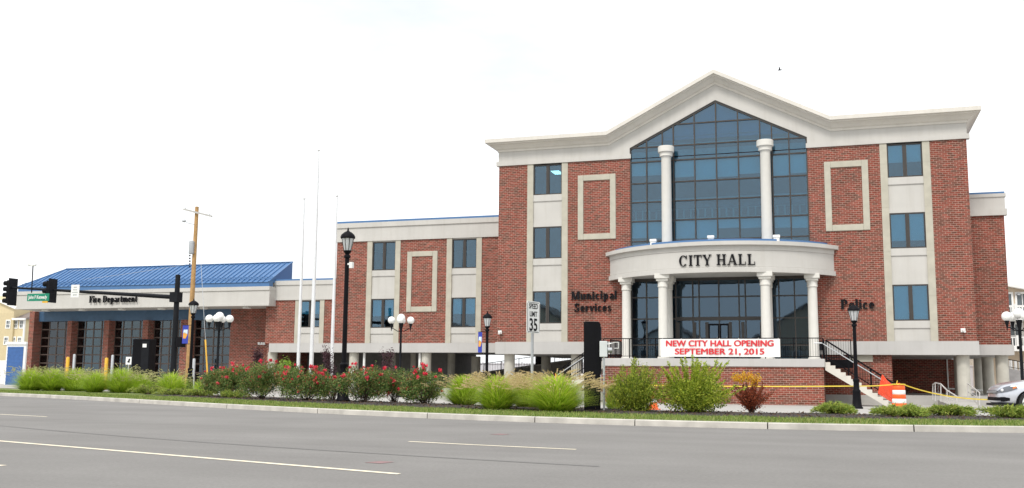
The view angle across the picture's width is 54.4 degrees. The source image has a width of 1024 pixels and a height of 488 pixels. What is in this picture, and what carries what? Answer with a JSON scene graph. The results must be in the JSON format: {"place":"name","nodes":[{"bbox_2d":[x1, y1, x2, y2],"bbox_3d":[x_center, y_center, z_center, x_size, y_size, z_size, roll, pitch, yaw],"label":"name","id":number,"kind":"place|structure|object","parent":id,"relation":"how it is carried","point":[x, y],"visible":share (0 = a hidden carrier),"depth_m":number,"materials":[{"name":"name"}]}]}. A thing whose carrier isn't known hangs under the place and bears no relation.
{"place":"outdoors","nodes":[
{"label":"outdoors","id":0,"kind":"place"},
{"bbox_2d":[0,296,42,359],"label":"house","id":1,"kind":"structure","parent":0,"point":[14,324],"depth_m":142.66,"materials":[{"name":"yellow"}]},
{"bbox_2d":[5,320,10,328],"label":"window","id":2,"kind":"structure","parent":1,"relation":"in","point":[8,322],"depth_m":142.72,"materials":[{"name":"white paint"}]},
{"bbox_2d":[2,365,65,390],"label":"ornamental grass","id":3,"kind":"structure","parent":0,"point":[24,381],"depth_m":50.14,"materials":[{"name":"green plant"}]},
{"bbox_2d":[20,366,82,390],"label":"ornamental grass","id":4,"kind":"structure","parent":0,"point":[50,383],"depth_m":50.12,"materials":[{"name":"green plant"}]},
{"bbox_2d":[38,365,106,390],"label":"ornamental grass","id":5,"kind":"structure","parent":0,"point":[68,386],"depth_m":50.02,"materials":[{"name":"green plant"}]},
{"bbox_2d":[66,368,119,391],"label":"ornamental grass","id":6,"kind":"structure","parent":0,"point":[90,384],"depth_m":47.18,"materials":[{"name":"green plant"}]},
{"bbox_2d":[86,363,153,392],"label":"ornamental grass","id":7,"kind":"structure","parent":0,"point":[116,385],"depth_m":47.09,"materials":[{"name":"green plant"}]},
{"bbox_2d":[120,370,163,392],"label":"ornamental grass","id":8,"kind":"object","parent":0,"point":[136,382],"depth_m":46.85,"materials":[{"name":"green plant"}]},
{"bbox_2d":[135,368,202,389],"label":"ornamental grass","id":9,"kind":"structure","parent":0,"point":[170,381],"depth_m":45.24,"materials":[{"name":"green plant"}]},
{"bbox_2d":[190,378,203,390],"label":"ornamental grass","id":10,"kind":"object","parent":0,"point":[199,385],"depth_m":48.91,"materials":[{"name":"green plant"}]},
{"bbox_2d":[0,384,1002,415],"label":"pavement","id":11,"kind":"structure","parent":0,"point":[786,408],"depth_m":43.28,"materials":[{"name":"concrete"}]},
{"bbox_2d":[0,360,5,383],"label":"fence","id":12,"kind":"object","parent":11,"relation":"on","point":[2,367],"visible":0.08,"depth_m":114.52,"materials":[{"name":"white paint"}]},
{"bbox_2d":[4,342,27,384],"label":"storage shed","id":13,"kind":"structure","parent":11,"relation":"on","point":[16,354],"depth_m":106.58,"materials":[{"name":"white paint"}]},
{"bbox_2d":[5,347,23,384],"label":"roll up door","id":14,"kind":"structure","parent":13,"relation":"in","point":[14,354],"depth_m":106.58,"materials":[{"name":"blue metal"}]},
{"bbox_2d":[65,357,69,379],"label":"bollard","id":15,"kind":"object","parent":11,"relation":"on","point":[67,361],"visible":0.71,"depth_m":69.14,"materials":[{"name":"yellow metal"}]},
{"bbox_2d":[72,354,75,369],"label":"bollard","id":16,"kind":"object","parent":11,"relation":"on","point":[74,360],"visible":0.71,"depth_m":72.18,"materials":[{"name":"metal"}]},
{"bbox_2d":[2,263,185,375],"bbox_3d":[-25.901,5.154,60.970,13.099,8.196,0.974,-1,-8,15],"label":"traffic signal","id":17,"kind":"object","parent":11,"relation":"on","point":[49,292],"visible":0.98,"depth_m":61.16,"materials":[{"name":"grey paint"}]},
{"bbox_2d":[104,358,107,382],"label":"bollard","id":18,"kind":"object","parent":11,"relation":"on","point":[106,362],"visible":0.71,"depth_m":67.12,"materials":[{"name":"yellow metal"}]},
{"bbox_2d":[110,355,113,373],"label":"bollard","id":19,"kind":"object","parent":11,"relation":"on","point":[112,359],"visible":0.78,"depth_m":70.17,"materials":[{"name":"metal"}]},
{"bbox_2d":[126,357,131,368],"bbox_3d":[-23.179,7.931,60.107,0.400,2.223,0.067,-2,-8,18],"label":"notice sign","id":20,"kind":"object","parent":11,"relation":"on","point":[128,361],"visible":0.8,"depth_m":60.18,"materials":[{"name":"metal"}]},
{"bbox_2d":[131,339,156,386],"bbox_3d":[-23.059,7.611,62.284,1.160,3.302,0.835,-1,-8,8],"label":"black cabinet","id":21,"kind":"object","parent":11,"relation":"on","point":[144,354],"visible":0.56,"depth_m":62.02,"materials":[{"name":"metal"}]},
{"bbox_2d":[15,261,292,390],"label":"fire station","id":22,"kind":"object","parent":11,"relation":"on","point":[92,330],"visible":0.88,"depth_m":79.44,"materials":[{"name":"brick"}]},
{"bbox_2d":[38,321,67,373],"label":"garage door","id":23,"kind":"structure","parent":22,"relation":"in","point":[53,334],"depth_m":83.68,"materials":[{"name":"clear glass"}]},
{"bbox_2d":[75,321,103,376],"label":"garage door","id":24,"kind":"structure","parent":22,"relation":"in","point":[90,333],"depth_m":82.52,"materials":[{"name":"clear glass"}]},
{"bbox_2d":[113,321,142,374],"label":"garage door","id":25,"kind":"structure","parent":22,"relation":"in","point":[125,331],"depth_m":81.46,"materials":[{"name":"grey glass"}]},
{"bbox_2d":[154,320,180,382],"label":"garage door","id":26,"kind":"structure","parent":22,"relation":"in","point":[162,328],"depth_m":80.24,"materials":[{"name":"grey glass"}]},
{"bbox_2d":[194,320,229,390],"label":"garage door","id":27,"kind":"structure","parent":22,"relation":"in","point":[201,333],"depth_m":78.91,"materials":[{"name":"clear glass"}]},
{"bbox_2d":[186,299,198,389],"bbox_3d":[-18.128,5.729,56.347,0.580,5.350,0.580,-2,-8,18],"label":"street lamp","id":28,"kind":"object","parent":11,"relation":"on","point":[193,305],"visible":0.75,"depth_m":56.34,"materials":[{"name":"black metal"}]},
{"bbox_2d":[182,325,188,343],"bbox_3d":[-18.413,5.131,56.459,0.541,1.089,0.088,1,-8,-4],"label":"street banner","id":29,"kind":"object","parent":28,"relation":"attached to","point":[185,334],"visible":1,"depth_m":56.43,"materials":[{"name":"blue fabric"}]},
{"bbox_2d":[192,358,195,387],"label":"bollard","id":30,"kind":"object","parent":11,"relation":"on","point":[193,363],"visible":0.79,"depth_m":67.12,"materials":[{"name":"metal"}]},
{"bbox_2d":[182,207,211,381],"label":"utility pole","id":31,"kind":"object","parent":11,"relation":"on","point":[193,247],"visible":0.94,"depth_m":65.49,"materials":[{"name":"brown wood"}]},
{"bbox_2d":[0,256,185,275],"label":"overhead wire","id":32,"kind":"object","parent":31,"relation":"attached to","point":[105,267],"visible":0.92,"depth_m":75.96,"materials":[{"name":"metal"}]},
{"bbox_2d":[205,312,233,368],"bbox_3d":[-16.246,6.201,54.989,1.220,4.895,1.220,-6,-10,43],"label":"globe lamp","id":33,"kind":"object","parent":11,"relation":"on","point":[219,318],"visible":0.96,"depth_m":55.10,"materials":[{"name":"grey paint"}]},
{"bbox_2d":[245,342,266,368],"bbox_3d":[-13.265,6.561,52.136,1.083,2.825,1.169,-2,-8,18],"label":"purple tree","id":34,"kind":"object","parent":11,"relation":"on","point":[257,356],"visible":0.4,"depth_m":52.13,"materials":[{"name":"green plant"}]},
{"bbox_2d":[276,355,293,395],"bbox_3d":[-10.616,6.157,46.117,0.993,1.989,1.163,-2,-8,18],"label":"lime sapling","id":35,"kind":"object","parent":11,"relation":"on","point":[286,363],"visible":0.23,"depth_m":46.19,"materials":[{"name":"green plant"}]},
{"bbox_2d":[296,197,305,366],"bbox_3d":[-13.114,3.229,61.790,0.440,12.459,0.440,-2,-8,18],"label":"flagpole","id":36,"kind":"object","parent":11,"relation":"on","point":[300,311],"visible":0.65,"depth_m":61.73,"materials":[{"name":"silver metal"}]},
{"bbox_2d":[309,149,319,369],"bbox_3d":[-12.241,1.688,61.710,0.440,15.509,0.440,-2,-8,18],"label":"flagpole","id":37,"kind":"object","parent":11,"relation":"on","point":[311,353],"visible":0.73,"depth_m":61.58,"materials":[{"name":"silver metal"}]},
{"bbox_2d":[319,342,337,375],"bbox_3d":[-9.710,6.601,52.092,0.994,2.914,0.992,-2,-8,18],"label":"purple tree","id":38,"kind":"object","parent":11,"relation":"on","point":[326,357],"visible":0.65,"depth_m":52.19,"materials":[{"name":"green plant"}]},
{"bbox_2d":[330,194,337,373],"bbox_3d":[-10.928,3.122,61.084,0.440,12.527,0.440,-2,-8,18],"label":"flagpole","id":39,"kind":"object","parent":11,"relation":"on","point":[333,299],"visible":0.67,"depth_m":61.05,"materials":[{"name":"silver metal"}]},
{"bbox_2d":[380,347,396,397],"bbox_3d":[-6.479,6.759,52.164,1.064,2.781,1.055,2,-8,-13],"label":"purple tree","id":40,"kind":"object","parent":11,"relation":"on","point":[389,360],"visible":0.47,"depth_m":52.20,"materials":[{"name":"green plant"}]},
{"bbox_2d":[388,314,413,396],"bbox_3d":[-6.515,6.526,58.107,1.220,4.895,1.220,-6,-10,43],"label":"globe lamp","id":41,"kind":"object","parent":11,"relation":"on","point":[401,320],"visible":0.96,"depth_m":58.19,"materials":[{"name":"white glass"}]},
{"bbox_2d":[483,311,491,388],"bbox_3d":[-1.392,6.189,55.320,0.520,4.950,0.520,-2,-8,18],"label":"street lamp","id":42,"kind":"object","parent":11,"relation":"on","point":[487,316],"visible":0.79,"depth_m":55.38,"materials":[{"name":"black metal"}]},
{"bbox_2d":[478,332,481,352],"bbox_3d":[-1.647,5.473,55.453,0.483,1.189,0.072,1,-8,-6],"label":"street banner","id":43,"kind":"object","parent":42,"relation":"attached to","point":[479,342],"visible":1,"depth_m":55.42,"materials":[{"name":"blue fabric"}]},
{"bbox_2d":[480,356,570,384],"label":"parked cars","id":44,"kind":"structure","parent":11,"relation":"on","point":[559,364],"depth_m":78.34,"materials":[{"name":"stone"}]},
{"bbox_2d":[240,69,1014,405],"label":"city hall","id":45,"kind":"structure","parent":11,"relation":"on","point":[714,205],"depth_m":61.58,"materials":[{"name":"red brick"}]},
{"bbox_2d":[301,300,319,326],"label":"window","id":46,"kind":"structure","parent":45,"relation":"in","point":[306,305],"depth_m":73.86,"materials":[{"name":"blue glass"}]},
{"bbox_2d":[371,299,393,327],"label":"window","id":47,"kind":"structure","parent":45,"relation":"in","point":[379,307],"depth_m":72.03,"materials":[{"name":"blue glass"}]},
{"bbox_2d":[372,241,395,270],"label":"window","id":48,"kind":"structure","parent":45,"relation":"in","point":[384,243],"depth_m":72.50,"materials":[{"name":"blue glass"}]},
{"bbox_2d":[451,297,475,326],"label":"window","id":49,"kind":"structure","parent":45,"relation":"in","point":[463,305],"depth_m":70.10,"materials":[{"name":"blue glass"}]},
{"bbox_2d":[452,239,476,267],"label":"window","id":50,"kind":"structure","parent":45,"relation":"in","point":[464,240],"depth_m":70.60,"materials":[{"name":"blue glass"}]},
{"bbox_2d":[533,291,560,323],"bbox_3d":[2.282,4.077,64.127,1.940,2.090,0.140,-2,-8,18],"label":"window","id":51,"kind":"structure","parent":45,"relation":"in","point":[547,292],"depth_m":64.09,"materials":[{"name":"glass"}]},
{"bbox_2d":[533,226,561,258],"bbox_3d":[2.320,-0.086,64.677,1.940,2.090,0.140,-2,-8,18],"label":"window","id":52,"kind":"structure","parent":45,"relation":"in","point":[547,228],"depth_m":64.66,"materials":[{"name":"blue glass"}]},
{"bbox_2d":[534,164,561,194],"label":"window","id":53,"kind":"structure","parent":45,"relation":"in","point":[547,166],"depth_m":65.18,"materials":[{"name":"blue glass"}]},
{"bbox_2d":[708,324,719,358],"bbox_3d":[12.262,5.932,60.491,0.640,2.180,0.120,-2,-8,18],"label":"door","id":54,"kind":"structure","parent":45,"relation":"in","point":[708,324],"depth_m":60.60,"materials":[{"name":"black paint"}]},
{"bbox_2d":[661,338,779,356],"bbox_3d":[11.547,5.749,55.437,6.545,1.056,0.125,-2,-8,18],"label":"opening banner","id":55,"kind":"object","parent":45,"relation":"attached to","point":[719,347],"visible":1,"depth_m":55.38,"materials":[{"name":"white fabric"}]},
{"bbox_2d":[720,324,728,358],"bbox_3d":[12.870,5.916,60.324,0.540,2.180,0.060,-2,-8,18],"label":"door","id":56,"kind":"structure","parent":45,"relation":"in","point":[720,324],"depth_m":60.31,"materials":[{"name":"black paint"}]},
{"bbox_2d":[886,142,922,177],"bbox_3d":[23.069,-4.907,58.517,1.940,2.010,0.190,-2,-8,18],"label":"window","id":57,"kind":"structure","parent":45,"relation":"in","point":[905,152],"depth_m":58.54,"materials":[{"name":"blue glass"}]},
{"bbox_2d":[889,212,926,248],"bbox_3d":[23.031,-0.784,57.971,1.940,2.090,0.190,-2,-8,18],"label":"window","id":58,"kind":"structure","parent":45,"relation":"in","point":[911,226],"depth_m":58.00,"materials":[{"name":"blue glass"}]},
{"bbox_2d":[892,284,929,320],"bbox_3d":[22.993,3.380,57.421,1.940,2.090,0.190,-2,-8,18],"label":"window","id":59,"kind":"structure","parent":45,"relation":"in","point":[910,301],"depth_m":57.44,"materials":[{"name":"blue glass"}]},
{"bbox_2d":[480,362,973,392],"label":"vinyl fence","id":60,"kind":"object","parent":11,"relation":"on","point":[496,366],"visible":0.04,"depth_m":95.46,"materials":[{"name":"white plastic"}]},
{"bbox_2d":[847,302,862,408],"bbox_3d":[15.794,5.125,45.819,0.560,4.920,0.560,-2,-8,18],"label":"street lamp","id":61,"kind":"object","parent":11,"relation":"on","point":[853,310],"visible":0.98,"depth_m":45.72,"materials":[{"name":"black metal"}]},
{"bbox_2d":[878,375,892,401],"bbox_3d":[17.894,6.903,47.509,0.206,1.341,1.135,3,-8,-17],"label":"safety net","id":62,"kind":"object","parent":11,"relation":"on","point":[887,394],"visible":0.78,"depth_m":47.51,"materials":[{"name":"orange plastic"}]},
{"bbox_2d":[892,383,906,406],"bbox_3d":[18.103,7.114,46.579,0.800,1.207,0.800,-2,-8,18],"label":"traffic barrel","id":63,"kind":"object","parent":11,"relation":"on","point":[898,395],"visible":0.77,"depth_m":46.36,"materials":[{"name":"orange plastic"}]},
{"bbox_2d":[654,384,892,386],"bbox_3d":[11.316,6.689,47.332,13.192,0.219,0.981,-1,-8,10],"label":"caution tape","id":64,"kind":"object","parent":63,"relation":"attached to","point":[811,386],"visible":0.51,"depth_m":46.51,"materials":[{"name":"yellow plastic"}]},
{"bbox_2d":[904,384,986,399],"bbox_3d":[18.246,6.251,42.248,0.006,0.558,8.506,0,-8,0],"label":"caution tape","id":65,"kind":"object","parent":63,"relation":"attached to","point":[946,395],"visible":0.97,"depth_m":41.71,"materials":[{"name":"yellow plastic"}]},
{"bbox_2d":[938,399,979,408],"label":"ramp","id":66,"kind":"structure","parent":11,"relation":"on","point":[966,402],"depth_m":52.51,"materials":[{"name":"concrete"}]},
{"bbox_2d":[932,382,956,403],"bbox_3d":[22.488,7.787,52.052,0.239,1.104,6.292,-1,-8,13],"label":"handrail","id":67,"kind":"object","parent":66,"relation":"on","point":[935,383],"visible":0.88,"depth_m":51.99,"materials":[{"name":"metal"}]},
{"bbox_2d":[967,383,979,406],"bbox_3d":[23.701,7.702,50.984,0.223,1.135,6.538,-2,-8,20],"label":"handrail","id":68,"kind":"object","parent":66,"relation":"on","point":[968,385],"visible":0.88,"depth_m":52.17,"materials":[{"name":"metal"}]},
{"bbox_2d":[986,379,1023,406],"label":"silver car","id":69,"kind":"object","parent":11,"relation":"on","point":[1009,393],"visible":0.92,"depth_m":35.93,"materials":[{"name":"grey paint"}]},
{"bbox_2d":[1001,308,1023,379],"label":"globe lamp","id":70,"kind":"object","parent":11,"relation":"on","point":[1018,313],"visible":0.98,"depth_m":44.51,"materials":[{"name":"grey paint"}]},
{"bbox_2d":[0,396,1023,487],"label":"road","id":71,"kind":"structure","parent":0,"point":[623,456],"depth_m":13.56,"materials":[{"name":"grey asphalt"}]},
{"bbox_2d":[0,440,400,473],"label":"lane line","id":72,"kind":"object","parent":71,"relation":"on","point":[212,458],"visible":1,"depth_m":12.28,"materials":[{"name":"paint"}]},
{"bbox_2d":[0,425,597,466],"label":"asphalt seam","id":73,"kind":"object","parent":71,"relation":"on","point":[312,449],"visible":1,"depth_m":13.90,"materials":[{"name":"grey asphalt"}]},
{"bbox_2d":[408,441,574,449],"bbox_3d":[-0.365,3.044,15.064,2.936,0.001,0.140,-4,-9,28],"label":"lane marking","id":74,"kind":"object","parent":71,"relation":"on","point":[486,445],"visible":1,"depth_m":15.02,"materials":[{"name":"paint"}]},
{"bbox_2d":[0,393,1023,432],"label":"kerb","id":75,"kind":"structure","parent":71,"relation":"on","point":[821,426],"depth_m":22.04,"materials":[{"name":"concrete"}]},
{"bbox_2d":[0,388,1023,425],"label":"lawn","id":76,"kind":"structure","parent":0,"point":[132,393],"depth_m":24.15,"materials":[{"name":"green plant"}]},
{"bbox_2d":[125,383,163,393],"bbox_3d":[-16.166,6.396,44.078,1.765,0.545,1.621,3,-8,-16],"label":"juniper mound","id":77,"kind":"object","parent":76,"relation":"on","point":[142,388],"visible":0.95,"depth_m":43.83,"materials":[{"name":"green plant"}]},
{"bbox_2d":[156,394,1023,419],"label":"mulch bed","id":78,"kind":"object","parent":76,"relation":"on","point":[682,413],"visible":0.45,"depth_m":27.08,"materials":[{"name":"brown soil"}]},
{"bbox_2d":[151,387,196,394],"bbox_3d":[-14.430,6.300,42.467,1.954,0.456,2.083,-2,-8,18],"label":"juniper mound","id":79,"kind":"object","parent":78,"relation":"on","point":[176,391],"visible":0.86,"depth_m":42.18,"materials":[{"name":"green plant"}]},
{"bbox_2d":[180,388,216,395],"bbox_3d":[-13.061,6.234,41.622,1.536,0.494,1.314,2,-8,-11],"label":"juniper mound","id":80,"kind":"object","parent":78,"relation":"on","point":[195,392],"visible":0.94,"depth_m":41.29,"materials":[{"name":"green plant"}]},
{"bbox_2d":[194,362,256,396],"bbox_3d":[-11.316,5.509,40.300,2.272,1.492,2.558,-6,-10,42],"label":"rose bush","id":81,"kind":"object","parent":78,"relation":"on","point":[216,380],"visible":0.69,"depth_m":39.78,"materials":[{"name":"green plant"}]},
{"bbox_2d":[220,388,248,397],"bbox_3d":[-10.896,5.859,39.023,1.237,0.424,1.298,-2,-8,18],"label":"juniper mound","id":82,"kind":"object","parent":78,"relation":"on","point":[231,393],"visible":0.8,"depth_m":38.78,"materials":[{"name":"green plant"}]},
{"bbox_2d":[231,359,284,398],"bbox_3d":[-9.319,5.031,37.341,1.956,1.686,2.104,-6,-10,41],"label":"rose bush","id":83,"kind":"object","parent":78,"relation":"on","point":[260,380],"visible":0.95,"depth_m":36.91,"materials":[{"name":"green plant"}]},
{"bbox_2d":[274,362,337,399],"bbox_3d":[-7.439,4.990,35.978,2.334,1.509,2.103,2,-8,-9],"label":"rose bush","id":84,"kind":"object","parent":78,"relation":"on","point":[314,379],"visible":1,"depth_m":35.65,"materials":[{"name":"green plant"}]},
{"bbox_2d":[326,372,339,399],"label":"rose bush","id":85,"kind":"object","parent":78,"relation":"on","point":[335,393],"visible":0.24,"depth_m":37.50,"materials":[{"name":"green plant"}]},
{"bbox_2d":[336,228,354,400],"bbox_3d":[-6.020,2.526,36.011,0.540,6.330,0.540,-2,-8,18],"label":"street lamp","id":86,"kind":"object","parent":78,"relation":"on","point":[347,237],"visible":0.91,"depth_m":35.99,"materials":[{"name":"black metal"}]},
{"bbox_2d":[333,360,392,401],"bbox_3d":[-5.155,4.795,34.591,1.950,1.529,1.976,-2,-8,18],"label":"rose bush","id":87,"kind":"object","parent":78,"relation":"on","point":[372,383],"visible":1,"depth_m":34.44,"materials":[{"name":"green plant"}]},
{"bbox_2d":[376,365,410,401],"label":"rose bush","id":88,"kind":"object","parent":78,"relation":"on","point":[396,383],"visible":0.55,"depth_m":35.38,"materials":[{"name":"green plant"}]},
{"bbox_2d":[399,362,448,402],"bbox_3d":[-3.037,4.792,34.177,1.804,1.484,1.916,6,-9,-36],"label":"rose bush","id":89,"kind":"object","parent":78,"relation":"on","point":[414,387],"visible":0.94,"depth_m":33.82,"materials":[{"name":"green plant"}]},
{"bbox_2d":[424,371,488,404],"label":"ornamental grass","id":90,"kind":"object","parent":78,"relation":"on","point":[457,396],"depth_m":32.68,"materials":[{"name":"green plant"}]},
{"bbox_2d":[450,369,540,408],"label":"ornamental grass","id":91,"kind":"object","parent":78,"relation":"on","point":[492,397],"depth_m":28.02,"materials":[{"name":"green plant"}]},
{"bbox_2d":[506,372,551,406],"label":"ornamental grass","id":92,"kind":"object","parent":78,"relation":"on","point":[521,404],"depth_m":30.68,"materials":[{"name":"green plant"}]},
{"bbox_2d":[526,301,539,375],"bbox_3d":[0.624,3.602,31.197,0.102,3.608,0.780,-4,-9,33],"label":"speed limit sign","id":93,"kind":"object","parent":78,"relation":"on","point":[533,319],"visible":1,"depth_m":31.27,"materials":[{"name":"metal"}]},
{"bbox_2d":[491,368,616,410],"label":"ornamental grass","id":94,"kind":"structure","parent":78,"relation":"on","point":[556,393],"depth_m":26.84,"materials":[{"name":"green plant"}]},
{"bbox_2d":[584,321,601,409],"bbox_3d":[2.423,3.689,29.846,0.510,2.591,2.640,0,-8,5],"label":"monument sign","id":95,"kind":"object","parent":78,"relation":"on","point":[592,340],"visible":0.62,"depth_m":28.57,"materials":[{"name":"black paint"}]},
{"bbox_2d":[600,341,618,409],"bbox_3d":[2.768,3.803,28.316,0.549,2.071,0.173,0,-8,5],"label":"electric meter","id":96,"kind":"object","parent":78,"relation":"on","point":[604,349],"visible":0.94,"depth_m":28.34,"materials":[{"name":"metal"}]},
{"bbox_2d":[604,358,671,410],"bbox_3d":[3.452,4.075,27.957,1.897,1.791,1.832,3,-8,-17],"label":"green shrub","id":97,"kind":"object","parent":78,"relation":"on","point":[632,391],"visible":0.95,"depth_m":27.80,"materials":[{"name":"green plant"}]},
{"bbox_2d":[650,354,746,411],"bbox_3d":[5.176,3.883,27.633,2.524,1.665,2.679,-2,-8,18],"label":"green shrub","id":98,"kind":"object","parent":78,"relation":"on","point":[693,394],"visible":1,"depth_m":27.44,"materials":[{"name":"green plant"}]},
{"bbox_2d":[731,369,774,412],"bbox_3d":[6.835,4.175,28.257,1.251,1.228,1.126,-2,-8,18],"label":"autumn shrub","id":99,"kind":"object","parent":78,"relation":"on","point":[748,398],"visible":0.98,"depth_m":28.19,"materials":[{"name":"orange plant"}]},
{"bbox_2d":[809,401,858,414],"bbox_3d":[8.867,4.530,27.442,1.352,0.511,1.371,-2,-8,18],"label":"juniper mound","id":100,"kind":"object","parent":78,"relation":"on","point":[837,407],"visible":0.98,"depth_m":27.16,"materials":[{"name":"green plant"}]},
{"bbox_2d":[868,401,932,416],"bbox_3d":[10.113,4.309,25.847,1.443,0.482,1.581,8,-11,-44],"label":"juniper mound","id":101,"kind":"object","parent":78,"relation":"on","point":[910,410],"visible":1,"depth_m":25.61,"materials":[{"name":"green plant"}]},
{"bbox_2d":[924,402,978,415],"bbox_3d":[11.699,4.449,26.659,1.516,0.468,1.461,-2,-8,18],"label":"juniper mound","id":102,"kind":"object","parent":78,"relation":"on","point":[951,409],"visible":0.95,"depth_m":26.39,"materials":[{"name":"green plant"}]},
{"bbox_2d":[975,402,1023,417],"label":"juniper mound","id":103,"kind":"object","parent":78,"relation":"on","point":[1007,410],"visible":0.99,"depth_m":25.34,"materials":[{"name":"green plant"}]},
{"bbox_2d":[0,0,1023,362],"label":"sky","id":104,"kind":"structure","parent":0,"point":[118,118],"materials":[{"name":"white"}]},
{"bbox_2d":[601,381,621,408],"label":"ornamental grass","id":105,"kind":"object","parent":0,"point":[608,402],"depth_m":31.35,"materials":[{"name":"green plant"}]},
{"bbox_2d":[970,283,1023,392],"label":"apartment house","id":106,"kind":"structure","parent":0,"point":[1016,295],"depth_m":79.75,"materials":[{"name":"beige paint"}]},
{"bbox_2d":[1008,292,1013,312],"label":"window","id":107,"kind":"structure","parent":106,"relation":"in","point":[1010,294],"depth_m":80.08,"materials":[{"name":"white paint"}]},
{"bbox_2d":[1010,322,1023,345],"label":"window","id":108,"kind":"structure","parent":106,"relation":"in","point":[1013,333],"depth_m":79.69,"materials":[{"name":"white paint"}]},
{"bbox_2d":[1015,292,1023,310],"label":"window","id":109,"kind":"structure","parent":106,"relation":"in","point":[1019,299],"depth_m":79.90,"materials":[{"name":"white paint"}]},
{"bbox_2d":[1008,359,1023,380],"bbox_3d":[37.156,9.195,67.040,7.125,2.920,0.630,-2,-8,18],"label":"building","id":110,"kind":"structure","parent":0,"point":[1014,374],"depth_m":67.79,"materials":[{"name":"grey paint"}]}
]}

